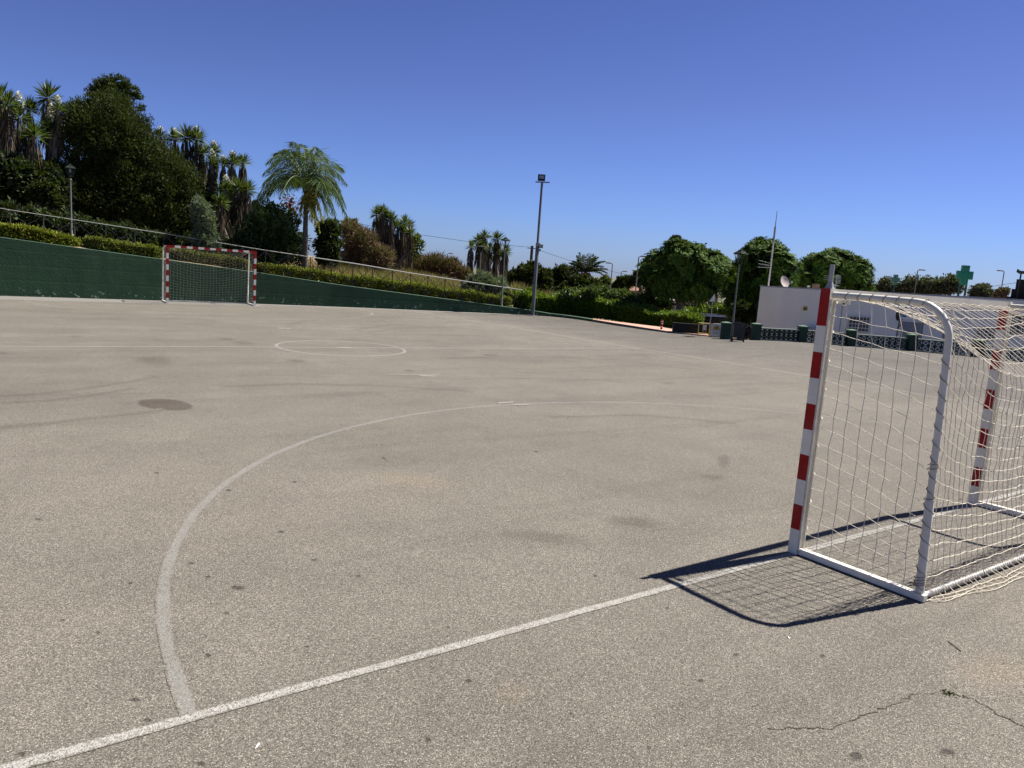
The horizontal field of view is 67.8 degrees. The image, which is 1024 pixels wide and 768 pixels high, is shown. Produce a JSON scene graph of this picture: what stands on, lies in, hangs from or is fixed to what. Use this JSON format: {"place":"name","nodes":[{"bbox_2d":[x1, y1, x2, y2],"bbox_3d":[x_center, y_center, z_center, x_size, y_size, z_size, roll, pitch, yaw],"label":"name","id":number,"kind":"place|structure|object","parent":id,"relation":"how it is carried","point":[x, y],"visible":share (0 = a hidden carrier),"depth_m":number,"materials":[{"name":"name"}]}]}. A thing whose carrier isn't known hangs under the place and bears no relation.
{"place":"outdoors","nodes":[
{"label":"outdoors","id":0,"kind":"place"},
{"bbox_2d":[20,239,733,338],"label":"hill ground","id":1,"kind":"structure","parent":0,"point":[82,246],"depth_m":31.11,"materials":[{"name":"green plant"}]},
{"bbox_2d":[0,82,37,158],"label":"yucca","id":2,"kind":"object","parent":1,"relation":"on","point":[9,111],"visible":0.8,"depth_m":30.29,"materials":[{"name":"green plant"}]},
{"bbox_2d":[0,150,81,216],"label":"shrub","id":3,"kind":"object","parent":1,"relation":"on","point":[15,174],"visible":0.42,"depth_m":29.83,"materials":[{"name":"green plant"}]},
{"bbox_2d":[0,221,81,246],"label":"hedge","id":4,"kind":"object","parent":1,"relation":"on","point":[24,231],"visible":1,"depth_m":26.24,"materials":[{"name":"green plant"}]},
{"bbox_2d":[19,79,64,154],"bbox_3d":[-19.828,-9.922,32.004,1.985,5.805,1.410,-2,11,-36],"label":"yucca","id":5,"kind":"object","parent":1,"relation":"on","point":[47,89],"visible":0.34,"depth_m":31.70,"materials":[{"name":"green plant"}]},
{"bbox_2d":[15,95,69,178],"bbox_3d":[-18.888,-8.944,30.872,1.505,5.580,2.533,4,9,1],"label":"yucca","id":6,"kind":"object","parent":1,"relation":"on","point":[54,150],"visible":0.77,"depth_m":30.94,"materials":[{"name":"green plant"}]},
{"bbox_2d":[24,178,68,213],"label":"shrub","id":7,"kind":"object","parent":1,"relation":"on","point":[46,192],"visible":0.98,"depth_m":28.59,"materials":[{"name":"green plant"}]},
{"bbox_2d":[65,163,75,234],"bbox_3d":[-15.913,-6.500,27.493,0.339,2.846,0.340,-2,11,-36],"label":"street lamp","id":8,"kind":"object","parent":1,"relation":"on","point":[70,167],"visible":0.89,"depth_m":27.43,"materials":[{"name":"metal"}]},
{"bbox_2d":[0,199,182,247],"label":"shrub","id":9,"kind":"object","parent":1,"relation":"on","point":[88,226],"visible":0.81,"depth_m":28.11,"materials":[{"name":"green plant"}]},
{"bbox_2d":[84,71,146,111],"bbox_3d":[-18.324,-10.867,35.278,2.581,6.872,1.280,-2,11,-36],"label":"tree","id":10,"kind":"object","parent":1,"relation":"on","point":[112,82],"visible":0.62,"depth_m":34.74,"materials":[{"name":"green plant"}]},
{"bbox_2d":[82,234,162,258],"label":"hedge","id":11,"kind":"object","parent":1,"relation":"on","point":[109,244],"visible":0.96,"depth_m":27.88,"materials":[{"name":"green plant"}]},
{"bbox_2d":[52,86,209,236],"bbox_3d":[-16.731,-9.173,33.204,6.755,6.972,4.510,-2,11,-36],"label":"evergreen tree","id":12,"kind":"object","parent":1,"relation":"on","point":[124,170],"visible":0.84,"depth_m":32.06,"materials":[{"name":"green plant"}]},
{"bbox_2d":[58,222,282,267],"bbox_3d":[-13.572,-5.551,30.640,8.449,1.803,1.843,0,9,-24],"label":"bush","id":13,"kind":"object","parent":1,"relation":"on","point":[275,256],"visible":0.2,"depth_m":31.34,"materials":[{"name":"green plant"}]},
{"bbox_2d":[153,122,208,179],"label":"yucca","id":14,"kind":"object","parent":1,"relation":"on","point":[195,133],"visible":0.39,"depth_m":35.37,"materials":[{"name":"green plant"}]},
{"bbox_2d":[187,192,222,252],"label":"shrub","id":15,"kind":"object","parent":1,"relation":"on","point":[203,218],"visible":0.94,"depth_m":29.82,"materials":[{"name":"green plant"}]},
{"bbox_2d":[193,140,223,204],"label":"yucca","id":16,"kind":"object","parent":1,"relation":"on","point":[210,166],"visible":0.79,"depth_m":34.84,"materials":[{"name":"green plant"}]},
{"bbox_2d":[169,247,252,270],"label":"hedge","id":17,"kind":"object","parent":1,"relation":"on","point":[176,255],"visible":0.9,"depth_m":29.82,"materials":[{"name":"green plant"}]},
{"bbox_2d":[202,186,259,240],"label":"shrub","id":18,"kind":"object","parent":1,"relation":"on","point":[212,198],"visible":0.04,"depth_m":34.64,"materials":[{"name":"green plant"}]},
{"bbox_2d":[215,150,253,205],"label":"yucca","id":19,"kind":"object","parent":1,"relation":"on","point":[235,159],"visible":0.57,"depth_m":34.99,"materials":[{"name":"green plant"}]},
{"bbox_2d":[212,174,258,239],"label":"yucca","id":20,"kind":"object","parent":1,"relation":"on","point":[230,212],"visible":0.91,"depth_m":33.80,"materials":[{"name":"green plant"}]},
{"bbox_2d":[0,208,522,308],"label":"railing","id":21,"kind":"object","parent":1,"relation":"on","point":[265,252],"visible":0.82,"depth_m":31.85,"materials":[{"name":"galvanised steel"}]},
{"bbox_2d":[222,198,312,266],"bbox_3d":[-10.644,-6.440,32.720,3.957,3.114,2.597,-2,11,-36],"label":"bush","id":22,"kind":"object","parent":1,"relation":"on","point":[269,226],"visible":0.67,"depth_m":32.33,"materials":[{"name":"green plant"}]},
{"bbox_2d":[278,194,299,217],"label":"bush","id":23,"kind":"object","parent":1,"relation":"on","point":[289,203],"visible":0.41,"depth_m":36.48,"materials":[{"name":"pink plant"}]},
{"bbox_2d":[245,141,349,268],"bbox_3d":[-9.084,-7.462,32.477,4.353,5.719,4.824,1,9,-20],"label":"palm tree","id":24,"kind":"object","parent":1,"relation":"on","point":[311,183],"visible":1,"depth_m":32.03,"materials":[{"name":"plant"}]},
{"bbox_2d":[312,218,344,270],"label":"bush","id":25,"kind":"object","parent":1,"relation":"on","point":[327,243],"visible":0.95,"depth_m":33.68,"materials":[{"name":"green plant"}]},
{"bbox_2d":[339,216,398,272],"bbox_3d":[-7.018,-6.609,36.817,3.081,3.000,2.309,-2,11,-36],"label":"dry bush","id":26,"kind":"object","parent":1,"relation":"on","point":[361,245],"visible":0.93,"depth_m":36.33,"materials":[{"name":"brown plant"}]},
{"bbox_2d":[341,216,425,260],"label":"bush","id":27,"kind":"object","parent":1,"relation":"on","point":[418,241],"visible":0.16,"depth_m":40.75,"materials":[{"name":"green plant"}]},
{"bbox_2d":[256,261,511,306],"bbox_3d":[-5.312,-4.332,33.713,11.731,1.531,1.248,0,9,-26],"label":"hedge","id":28,"kind":"object","parent":1,"relation":"on","point":[298,272],"visible":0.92,"depth_m":33.34,"materials":[{"name":"green plant"}]},
{"bbox_2d":[370,203,397,268],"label":"yucca","id":29,"kind":"object","parent":1,"relation":"on","point":[385,230],"visible":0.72,"depth_m":38.32,"materials":[{"name":"green plant"}]},
{"bbox_2d":[389,213,416,272],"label":"yucca","id":30,"kind":"object","parent":1,"relation":"on","point":[403,245],"visible":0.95,"depth_m":38.78,"materials":[{"name":"green plant"}]},
{"bbox_2d":[403,249,472,282],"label":"dry bush","id":31,"kind":"object","parent":1,"relation":"on","point":[438,264],"visible":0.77,"depth_m":40.94,"materials":[{"name":"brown plant"}]},
{"bbox_2d":[465,230,493,273],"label":"yucca","id":32,"kind":"object","parent":1,"relation":"on","point":[486,262],"visible":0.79,"depth_m":43.03,"materials":[{"name":"green plant"}]},
{"bbox_2d":[460,267,509,294],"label":"bush","id":33,"kind":"object","parent":1,"relation":"on","point":[479,276],"visible":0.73,"depth_m":36.15,"materials":[{"name":"green plant"}]},
{"bbox_2d":[488,229,513,278],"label":"yucca","id":34,"kind":"object","parent":1,"relation":"on","point":[497,252],"visible":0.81,"depth_m":43.50,"materials":[{"name":"green plant"}]},
{"bbox_2d":[506,260,555,293],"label":"evergreen tree","id":35,"kind":"object","parent":1,"relation":"on","point":[523,272],"visible":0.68,"depth_m":48.84,"materials":[{"name":"green plant"}]},
{"bbox_2d":[551,262,607,293],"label":"evergreen tree","id":36,"kind":"object","parent":1,"relation":"on","point":[559,276],"visible":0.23,"depth_m":50.81,"materials":[{"name":"green plant"}]},
{"bbox_2d":[556,273,607,298],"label":"bush","id":37,"kind":"object","parent":1,"relation":"on","point":[580,281],"visible":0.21,"depth_m":45.03,"materials":[{"name":"green plant"}]},
{"bbox_2d":[566,252,607,278],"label":"date palm","id":38,"kind":"object","parent":1,"relation":"on","point":[589,265],"visible":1,"depth_m":48.06,"materials":[{"name":"green plant"}]},
{"bbox_2d":[512,290,706,327],"bbox_3d":[4.597,-3.401,34.968,9.563,1.338,3.382,10,10,33],"label":"hedge","id":39,"kind":"object","parent":1,"relation":"on","point":[608,309],"visible":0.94,"depth_m":35.39,"materials":[{"name":"green plant"}]},
{"bbox_2d":[558,282,672,318],"bbox_3d":[4.930,-3.831,36.478,5.642,1.964,1.737,5,9,8],"label":"bush","id":40,"kind":"object","parent":1,"relation":"on","point":[593,290],"visible":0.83,"depth_m":36.08,"materials":[{"name":"green plant"}]},
{"bbox_2d":[611,274,633,289],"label":"distant tree","id":41,"kind":"object","parent":1,"relation":"on","point":[621,281],"visible":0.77,"depth_m":77.84,"materials":[{"name":"green plant"}]},
{"bbox_2d":[635,237,737,309],"bbox_3d":[7.991,-4.470,35.389,4.710,4.559,3.152,4,9,2],"label":"street tree","id":42,"kind":"object","parent":1,"relation":"on","point":[680,272],"visible":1,"depth_m":34.42,"materials":[{"name":"green plant"}]},
{"bbox_2d":[672,322,710,333],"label":"planter wall","id":43,"kind":"structure","parent":1,"relation":"on","point":[685,327],"depth_m":30.14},
{"bbox_2d":[684,301,727,316],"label":"bush","id":44,"kind":"object","parent":1,"relation":"on","point":[717,309],"visible":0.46,"depth_m":49.63,"materials":[{"name":"green plant"}]},
{"bbox_2d":[729,299,757,339],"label":"shrub","id":45,"kind":"object","parent":1,"relation":"on","point":[744,311],"visible":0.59,"depth_m":37.91,"materials":[{"name":"green plant"}]},
{"bbox_2d":[720,236,803,339],"bbox_3d":[13.031,-4.973,40.662,4.300,5.826,3.209,4,9,1],"label":"street tree","id":46,"kind":"object","parent":1,"relation":"on","point":[753,276],"visible":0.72,"depth_m":39.71,"materials":[{"name":"green plant"}]},
{"bbox_2d":[796,247,878,291],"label":"street tree","id":47,"kind":"object","parent":1,"relation":"on","point":[854,271],"visible":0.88,"depth_m":44.64,"materials":[{"name":"green plant"}]},
{"bbox_2d":[873,276,900,292],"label":"distant tree","id":48,"kind":"object","parent":1,"relation":"on","point":[884,284],"visible":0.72,"depth_m":84.03,"materials":[{"name":"green plant"}]},
{"bbox_2d":[898,272,924,293],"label":"distant tree","id":49,"kind":"object","parent":1,"relation":"on","point":[908,281],"visible":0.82,"depth_m":83.02,"materials":[{"name":"green plant"}]},
{"bbox_2d":[916,274,947,294],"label":"distant tree","id":50,"kind":"object","parent":1,"relation":"on","point":[930,286],"visible":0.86,"depth_m":82.03,"materials":[{"name":"green plant"}]},
{"bbox_2d":[936,272,964,294],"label":"distant tree","id":51,"kind":"object","parent":1,"relation":"on","point":[950,281],"visible":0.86,"depth_m":81.22,"materials":[{"name":"green plant"}]},
{"bbox_2d":[966,282,993,297],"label":"distant tree","id":52,"kind":"object","parent":1,"relation":"on","point":[980,291],"visible":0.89,"depth_m":79.95,"materials":[{"name":"green plant"}]},
{"bbox_2d":[319,258,471,292],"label":"dry grass","id":53,"kind":"structure","parent":0,"point":[342,268],"depth_m":36.18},
{"bbox_2d":[0,300,1023,767],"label":"court ground","id":54,"kind":"structure","parent":0,"point":[106,504],"depth_m":5.62,"materials":[{"name":"asphalt"}]},
{"bbox_2d":[0,387,139,404],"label":"tyre mark","id":55,"kind":"object","parent":54,"relation":"on","point":[112,391],"visible":1,"depth_m":10.00,"materials":[{"name":"asphalt"}]},
{"bbox_2d":[0,376,161,397],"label":"tyre mark","id":56,"kind":"object","parent":54,"relation":"on","point":[118,383],"visible":1,"depth_m":10.65,"materials":[{"name":"asphalt"}]},
{"bbox_2d":[0,408,169,429],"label":"tyre mark","id":57,"kind":"object","parent":54,"relation":"on","point":[80,419],"visible":1,"depth_m":8.84,"materials":[{"name":"asphalt"}]},
{"bbox_2d":[0,296,263,306],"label":"dusty gutter strip","id":58,"kind":"object","parent":54,"relation":"on","point":[81,300],"visible":0.87,"depth_m":26.68,"materials":[{"name":"concrete"}]},
{"bbox_2d":[127,355,183,367],"bbox_3d":[-6.401,-0.414,13.686,0.884,0.001,1.678,-2,11,-36],"label":"asphalt stain","id":59,"kind":"object","parent":54,"relation":"on","point":[155,361],"visible":1,"depth_m":13.65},
{"bbox_2d":[133,398,196,411],"bbox_3d":[-4.551,0.268,10.000,0.704,0.001,1.040,-2,11,-36],"label":"asphalt stain","id":60,"kind":"object","parent":54,"relation":"on","point":[174,405],"visible":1,"depth_m":10.00,"materials":[{"name":"asphalt"}]},
{"bbox_2d":[22,299,373,319],"bbox_3d":[-9.641,-2.527,26.230,11.890,0.001,6.558,-2,11,-36],"label":"goal area arc marking","id":61,"kind":"object","parent":54,"relation":"on","point":[205,317],"visible":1,"depth_m":23.98,"materials":[{"name":"paint"}]},
{"bbox_2d":[162,245,256,305],"bbox_3d":[-11.352,-4.053,28.596,3.160,2.080,1.058,-2,10,-34],"label":"handball goal","id":62,"kind":"object","parent":54,"relation":"on","point":[167,300],"visible":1,"depth_m":28.54,"materials":[{"name":"red paint"}]},
{"bbox_2d":[227,340,259,345],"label":"asphalt stain","id":63,"kind":"object","parent":54,"relation":"on","point":[244,343],"visible":1,"depth_m":17.20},
{"bbox_2d":[0,237,591,320],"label":"retaining wall","id":64,"kind":"structure","parent":54,"relation":"on","point":[33,269],"depth_m":28.49,"materials":[{"name":"green paint"}]},
{"bbox_2d":[0,346,623,348],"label":"halfway line marking","id":65,"kind":"object","parent":54,"relation":"on","point":[253,346],"visible":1,"depth_m":16.31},
{"bbox_2d":[169,301,510,314],"bbox_3d":[-6.612,-3.182,31.979,14.613,0.001,1.168,-1,10,-27],"label":"gutter strip","id":66,"kind":"object","parent":54,"relation":"on","point":[344,307],"visible":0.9,"depth_m":31.92,"materials":[{"name":"concrete"}]},
{"bbox_2d":[274,340,406,355],"bbox_3d":[-3.937,-0.840,17.636,3.004,0.001,2.993,-2,11,-36],"label":"circle marking","id":67,"kind":"object","parent":54,"relation":"on","point":[276,345],"visible":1,"depth_m":17.39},
{"bbox_2d":[222,383,473,392],"bbox_3d":[-2.576,0.049,12.361,3.989,0.001,0.663,1,9,-17],"label":"tyre mark","id":68,"kind":"object","parent":54,"relation":"on","point":[334,384],"visible":1,"depth_m":12.50,"materials":[{"name":"asphalt"}]},
{"bbox_2d":[352,468,466,492],"bbox_3d":[-0.982,0.920,7.308,0.813,0.001,1.117,-27,32,-74],"label":"asphalt stain","id":69,"kind":"object","parent":54,"relation":"on","point":[408,480],"visible":1,"depth_m":7.29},
{"bbox_2d":[0,489,1023,767],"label":"goal line marking","id":70,"kind":"object","parent":54,"relation":"on","point":[146,729],"visible":0.9,"depth_m":3.90,"materials":[{"name":"paint"}]},
{"bbox_2d":[490,678,533,711],"bbox_3d":[0.000,1.524,3.744,0.213,0.001,0.307,3,9,-5],"label":"asphalt stain","id":71,"kind":"object","parent":54,"relation":"on","point":[511,694],"visible":1,"depth_m":3.74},
{"bbox_2d":[529,174,549,315],"bbox_3d":[1.188,-6.332,34.986,0.554,6.388,0.435,-2,11,-36],"label":"floodlight mast","id":72,"kind":"object","parent":54,"relation":"on","point":[541,177],"visible":1,"depth_m":34.94,"materials":[{"name":"metal"}]},
{"bbox_2d":[486,528,601,547],"bbox_3d":[0.251,1.205,5.981,0.905,0.001,0.420,4,9,-3],"label":"asphalt stain","id":73,"kind":"object","parent":54,"relation":"on","point":[542,537],"visible":1,"depth_m":5.97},
{"bbox_2d":[155,402,1023,714],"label":"goal area arc marking","id":74,"kind":"object","parent":54,"relation":"on","point":[181,690],"visible":0.96,"depth_m":4.71,"materials":[{"name":"paint"}]},
{"bbox_2d":[595,513,671,529],"bbox_3d":[1.041,1.177,6.525,0.662,0.001,0.423,3,9,-4],"label":"asphalt stain","id":75,"kind":"object","parent":54,"relation":"on","point":[632,521],"visible":1,"depth_m":6.52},
{"bbox_2d":[546,413,736,424],"bbox_3d":[1.923,0.502,11.417,2.944,0.001,0.691,2,9,-10],"label":"tyre mark","id":76,"kind":"object","parent":54,"relation":"on","point":[625,415],"visible":1,"depth_m":11.46,"materials":[{"name":"asphalt"}]},
{"bbox_2d":[696,473,730,481],"bbox_3d":[2.168,1.004,8.195,0.438,0.001,0.344,-2,11,-36],"label":"asphalt stain","id":77,"kind":"object","parent":54,"relation":"on","point":[713,477],"visible":1,"depth_m":8.19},
{"bbox_2d":[708,323,720,336],"bbox_3d":[7.887,-2.071,29.475,0.539,0.537,0.320,2,9,-12],"label":"barrier","id":78,"kind":"object","parent":54,"relation":"on","point":[714,330],"visible":0.81,"depth_m":29.43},
{"bbox_2d":[409,310,1023,411],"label":"sideline marking","id":79,"kind":"object","parent":54,"relation":"on","point":[733,363],"visible":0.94,"depth_m":20.03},
{"bbox_2d":[714,452,731,470],"bbox_3d":[2.493,0.906,8.997,0.204,0.001,1.004,6,9,16],"label":"asphalt stain","id":80,"kind":"object","parent":54,"relation":"on","point":[722,461],"visible":1,"depth_m":8.97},
{"bbox_2d":[730,322,745,341],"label":"gate","id":81,"kind":"structure","parent":54,"relation":"on","point":[738,332],"depth_m":27.98,"materials":[{"name":"metal"}]},
{"bbox_2d":[750,323,762,339],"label":"fence pillar","id":82,"kind":"structure","parent":54,"relation":"on","point":[756,329],"depth_m":29.43,"materials":[{"name":"green paint"}]},
{"bbox_2d":[760,328,799,341],"bbox_3d":[10.486,-1.936,29.917,1.814,0.487,0.130,1,9,-18],"label":"block fence panel","id":83,"kind":"object","parent":54,"relation":"on","point":[792,337],"visible":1,"depth_m":29.89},
{"bbox_2d":[797,325,808,341],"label":"fence pillar","id":84,"kind":"structure","parent":54,"relation":"on","point":[803,332],"depth_m":30.10,"materials":[{"name":"green paint"}]},
{"bbox_2d":[807,330,846,345],"bbox_3d":[12.388,-1.826,30.061,1.466,0.487,0.130,6,9,12],"label":"block fence panel","id":85,"kind":"object","parent":54,"relation":"on","point":[834,338],"visible":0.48,"depth_m":29.97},
{"bbox_2d":[844,329,856,345],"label":"fence pillar","id":86,"kind":"structure","parent":54,"relation":"on","point":[851,333],"depth_m":29.73,"materials":[{"name":"green paint"}]},
{"bbox_2d":[768,691,936,729],"bbox_3d":[1.751,1.636,3.790,1.147,0.001,0.112,0,9,-24],"label":"asphalt crack","id":87,"kind":"object","parent":54,"relation":"on","point":[857,717],"visible":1,"depth_m":3.75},
{"bbox_2d":[855,334,907,349],"bbox_3d":[14.385,-1.638,29.732,1.924,0.487,0.130,5,9,7],"label":"block fence panel","id":88,"kind":"object","parent":54,"relation":"on","point":[889,342],"visible":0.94,"depth_m":29.70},
{"bbox_2d":[787,264,1023,601],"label":"handball goal","id":89,"kind":"object","parent":54,"relation":"on","point":[831,296],"visible":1,"depth_m":5.74,"materials":[{"name":"red paint"}]},
{"bbox_2d":[906,333,919,350],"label":"fence pillar","id":90,"kind":"structure","parent":54,"relation":"on","point":[911,337],"depth_m":29.45,"materials":[{"name":"green paint"}]},
{"bbox_2d":[917,339,973,355],"bbox_3d":[16.562,-1.408,29.199,1.934,0.487,0.130,7,9,20],"label":"block fence panel","id":91,"kind":"object","parent":54,"relation":"on","point":[922,345],"visible":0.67,"depth_m":29.25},
{"bbox_2d":[937,748,956,755],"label":"asphalt stain","id":92,"kind":"object","parent":54,"relation":"on","point":[947,751],"visible":1,"depth_m":3.52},
{"bbox_2d":[941,647,1023,699],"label":"asphalt stain","id":93,"kind":"object","parent":54,"relation":"on","point":[995,673],"visible":1,"depth_m":4.29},
{"bbox_2d":[983,344,1023,361],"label":"block fence panel","id":94,"kind":"object","parent":54,"relation":"on","point":[1011,352],"visible":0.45,"depth_m":28.05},
{"bbox_2d":[0,0,1023,296],"label":"sky","id":95,"kind":"structure","parent":0,"point":[889,133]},
{"bbox_2d":[509,280,557,304],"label":"dry grass","id":96,"kind":"structure","parent":0,"point":[525,287],"depth_m":38.85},
{"bbox_2d":[444,268,724,301],"bbox_3d":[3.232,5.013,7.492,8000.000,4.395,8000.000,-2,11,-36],"label":"ground","id":97,"kind":"structure","parent":0,"point":[613,280],"depth_m":1031.80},
{"bbox_2d":[756,285,1023,359],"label":"white building","id":98,"kind":"structure","parent":97,"relation":"on","point":[786,307],"depth_m":35.89,"materials":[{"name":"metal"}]},
{"bbox_2d":[759,214,776,285],"bbox_3d":[12.424,-6.560,37.176,0.671,3.702,0.240,4,9,0],"label":"radio mast","id":99,"kind":"object","parent":98,"relation":"on","point":[774,233],"visible":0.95,"depth_m":37.20,"materials":[{"name":"metal"}]},
{"bbox_2d":[847,315,870,332],"bbox_3d":[16.360,-2.827,35.945,0.991,0.760,0.117,5,9,7],"label":"window","id":100,"kind":"structure","parent":98,"relation":"in","point":[863,327],"depth_m":35.95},
{"bbox_2d":[897,320,924,349],"bbox_3d":[18.657,-1.637,35.824,1.072,2.658,0.080,5,9,7],"label":"door","id":101,"kind":"structure","parent":98,"relation":"in","point":[908,326],"depth_m":35.67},
{"bbox_2d":[974,326,995,340],"bbox_3d":[21.928,-2.351,35.275,0.898,0.619,0.117,5,9,7],"label":"window","id":102,"kind":"structure","parent":98,"relation":"in","point":[977,332],"depth_m":35.28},
{"bbox_2d":[1009,314,1023,335],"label":"window","id":103,"kind":"structure","parent":98,"relation":"in","point":[1018,327],"depth_m":35.07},
{"bbox_2d":[955,265,973,295],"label":"pharmacy cross","id":104,"kind":"object","parent":97,"relation":"on","point":[964,275],"visible":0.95,"depth_m":46.88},
{"bbox_2d":[991,286,1010,297],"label":"bush","id":105,"kind":"object","parent":97,"relation":"on","point":[1001,292],"visible":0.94,"depth_m":38.37,"materials":[{"name":"green plant"}]},
{"bbox_2d":[1007,269,1023,298],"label":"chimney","id":106,"kind":"object","parent":97,"relation":"on","point":[1017,292],"visible":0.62,"depth_m":38.91,"materials":[{"name":"metal"}]},
{"bbox_2d":[592,319,713,336],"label":"pavement","id":107,"kind":"structure","parent":0,"point":[651,328],"depth_m":31.55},
{"bbox_2d":[730,249,747,337],"bbox_3d":[8.746,-3.539,29.741,0.405,3.466,0.405,-2,11,-36],"label":"street lamp","id":108,"kind":"object","parent":107,"relation":"on","point":[740,252],"visible":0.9,"depth_m":29.64,"materials":[{"name":"metal"}]},
{"bbox_2d":[699,313,750,339],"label":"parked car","id":109,"kind":"object","parent":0,"point":[717,319],"visible":0.09,"depth_m":43.58,"materials":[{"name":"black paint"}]},
{"bbox_2d":[720,321,732,339],"bbox_3d":[8.106,-2.022,28.913,0.370,0.690,0.350,4,9,0],"label":"trash bin","id":110,"kind":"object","parent":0,"point":[725,331],"depth_m":28.77,"materials":[{"name":"green paint"}]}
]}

